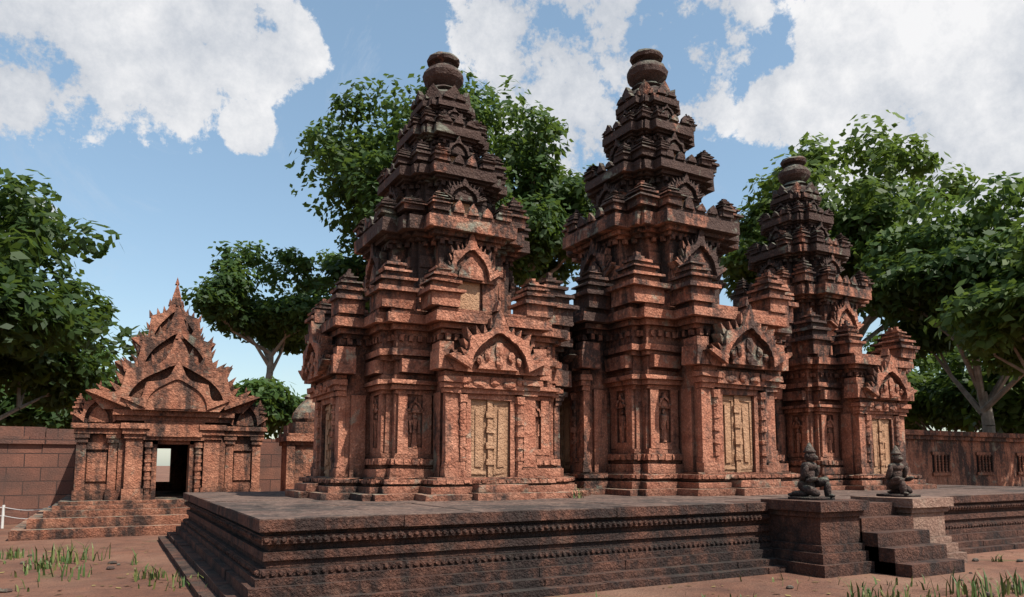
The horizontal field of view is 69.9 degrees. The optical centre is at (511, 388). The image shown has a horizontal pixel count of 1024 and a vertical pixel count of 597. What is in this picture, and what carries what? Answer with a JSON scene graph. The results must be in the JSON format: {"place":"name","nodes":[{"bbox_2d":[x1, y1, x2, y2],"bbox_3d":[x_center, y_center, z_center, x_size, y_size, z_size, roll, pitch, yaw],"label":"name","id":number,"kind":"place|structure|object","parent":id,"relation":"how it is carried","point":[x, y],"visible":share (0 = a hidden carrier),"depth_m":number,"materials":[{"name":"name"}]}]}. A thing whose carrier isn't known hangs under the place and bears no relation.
{"place":"outdoors","nodes":[
{"label":"outdoors","id":0,"kind":"place"},
{"bbox_2d":[285,51,588,501],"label":"tower","id":1,"kind":"structure","parent":0,"point":[439,372],"depth_m":12.25,"materials":[{"name":"red stone"}]},
{"bbox_2d":[0,466,1023,596],"bbox_3d":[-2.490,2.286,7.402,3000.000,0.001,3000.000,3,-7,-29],"label":"ground","id":2,"kind":"structure","parent":0,"point":[121,552],"depth_m":9.56,"materials":[{"name":"brown soil"}]},
{"bbox_2d":[0,505,50,527],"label":"rope fence","id":3,"kind":"object","parent":2,"relation":"on","point":[3,507],"visible":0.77,"depth_m":17.44,"materials":[{"name":"white"}]},
{"bbox_2d":[0,426,75,524],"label":"enclosure wall","id":4,"kind":"structure","parent":2,"relation":"on","point":[37,468],"depth_m":19.10,"materials":[{"name":"brown stone"}]},
{"bbox_2d":[0,337,119,428],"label":"tree","id":5,"kind":"object","parent":2,"relation":"on","point":[28,416],"visible":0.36,"depth_m":36.78,"materials":[{"name":"green plant"}]},
{"bbox_2d":[0,167,148,419],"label":"tree","id":6,"kind":"object","parent":2,"relation":"on","point":[43,335],"visible":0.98,"depth_m":26.08,"materials":[{"name":"green plant"}]},
{"bbox_2d":[100,366,121,391],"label":"tree","id":7,"kind":"object","parent":2,"relation":"on","point":[111,379],"depth_m":46.46,"materials":[{"name":"green plant"}]},
{"bbox_2d":[8,278,267,540],"bbox_3d":[-9.366,0.554,19.848,5.960,6.447,8.300,3,-7,-29],"label":"gateway","id":8,"kind":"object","parent":2,"relation":"on","point":[176,392],"visible":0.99,"depth_m":16.73,"materials":[{"name":"stone"}]},
{"bbox_2d":[180,239,334,438],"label":"tree","id":9,"kind":"object","parent":2,"relation":"on","point":[225,302],"visible":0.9,"depth_m":42.49,"materials":[{"name":"green plant"}]},
{"bbox_2d":[233,376,307,438],"bbox_3d":[-9.812,2.171,28.317,4.038,5.264,4.785,-1,-6,13],"label":"tree","id":10,"kind":"object","parent":2,"relation":"on","point":[279,402],"visible":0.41,"depth_m":27.58,"materials":[{"name":"green plant"}]},
{"bbox_2d":[259,425,287,491],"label":"enclosure wall","id":11,"kind":"structure","parent":2,"relation":"on","point":[270,465],"depth_m":21.21,"materials":[{"name":"brown stone"}]},
{"bbox_2d":[275,394,314,490],"bbox_3d":[-5.361,1.924,19.163,1.700,3.580,1.700,3,-7,-29],"label":"shrine","id":12,"kind":"object","parent":2,"relation":"on","point":[296,442],"visible":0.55,"depth_m":18.64,"materials":[{"name":"stone"}]},
{"bbox_2d":[293,248,369,312],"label":"tree behind towers","id":13,"kind":"object","parent":2,"relation":"on","point":[320,258],"visible":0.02,"depth_m":53.18,"materials":[{"name":"green plant"}]},
{"bbox_2d":[285,66,595,306],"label":"tree behind towers","id":14,"kind":"object","parent":2,"relation":"on","point":[549,196],"visible":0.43,"depth_m":41.02,"materials":[{"name":"green plant"}]},
{"bbox_2d":[0,546,1023,596],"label":"ground litter","id":15,"kind":"object","parent":2,"relation":"on","point":[6,590],"visible":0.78,"depth_m":9.40,"materials":[{"name":"brown plant"}]},
{"bbox_2d":[0,486,1023,596],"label":"grass tufts","id":16,"kind":"object","parent":2,"relation":"on","point":[153,575],"visible":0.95,"depth_m":9.33,"materials":[{"name":"green plant"}]},
{"bbox_2d":[158,485,1023,596],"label":"platform","id":17,"kind":"structure","parent":2,"relation":"on","point":[256,544],"depth_m":9.05,"materials":[{"name":"stone"}]},
{"bbox_2d":[557,48,817,495],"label":"tower","id":18,"kind":"structure","parent":17,"relation":"on","point":[675,368],"depth_m":14.24,"materials":[{"name":"red stone"}]},
{"bbox_2d":[719,110,990,346],"bbox_3d":[17.529,-3.897,38.606,13.562,19.570,14.100,-2,-6,18],"label":"tree","id":19,"kind":"object","parent":2,"relation":"on","point":[864,210],"visible":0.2,"depth_m":36.71,"materials":[{"name":"green plant"}]},
{"bbox_2d":[761,495,967,577],"bbox_3d":[5.456,2.244,10.824,3.280,1.200,1.700,3,-7,-29],"label":"stairs with pedestals","id":20,"kind":"object","parent":2,"relation":"on","point":[907,537],"visible":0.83,"depth_m":10.33,"materials":[{"name":"stone"}]},
{"bbox_2d":[788,443,834,499],"bbox_3d":[4.384,1.214,10.764,0.443,0.836,0.623,5,-8,-41],"label":"guardian statue","id":21,"kind":"object","parent":20,"relation":"on","point":[809,481],"visible":1,"depth_m":10.68,"materials":[{"name":"stone"}]},
{"bbox_2d":[876,445,920,496],"bbox_3d":[6.172,1.327,11.740,0.421,0.816,0.593,2,-6,-21],"label":"guardian statue","id":22,"kind":"object","parent":20,"relation":"on","point":[896,477],"visible":1,"depth_m":11.68,"materials":[{"name":"stone"}]},
{"bbox_2d":[863,331,943,429],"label":"tree","id":23,"kind":"object","parent":2,"relation":"on","point":[921,370],"visible":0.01,"depth_m":50.70,"materials":[{"name":"green plant"}]},
{"bbox_2d":[850,171,1023,432],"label":"tree","id":24,"kind":"object","parent":2,"relation":"on","point":[911,294],"visible":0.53,"depth_m":29.88,"materials":[{"name":"green plant"}]},
{"bbox_2d":[904,347,1009,431],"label":"tree","id":25,"kind":"object","parent":2,"relation":"on","point":[917,414],"visible":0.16,"depth_m":42.15,"materials":[{"name":"green plant"}]},
{"bbox_2d":[905,429,1023,486],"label":"gallery wall","id":26,"kind":"structure","parent":2,"relation":"on","point":[962,458],"depth_m":25.52,"materials":[{"name":"stone"}]},
{"bbox_2d":[919,346,1023,433],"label":"tree","id":27,"kind":"object","parent":2,"relation":"on","point":[946,397],"visible":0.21,"depth_m":38.50,"materials":[{"name":"green plant"}]},
{"bbox_2d":[923,218,1023,380],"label":"tree","id":28,"kind":"object","parent":2,"relation":"on","point":[982,322],"visible":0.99,"depth_m":23.67,"materials":[{"name":"green plant"}]},
{"bbox_2d":[961,369,1023,433],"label":"tree","id":29,"kind":"object","parent":2,"relation":"on","point":[1008,410],"visible":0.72,"depth_m":32.20,"materials":[{"name":"green plant"}]},
{"bbox_2d":[0,0,1023,465],"label":"sky","id":30,"kind":"structure","parent":0,"point":[173,127],"materials":[{"name":"blue"}]},
{"bbox_2d":[728,156,936,490],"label":"tower","id":31,"kind":"structure","parent":0,"point":[842,405],"depth_m":17.01,"materials":[{"name":"red stone"}]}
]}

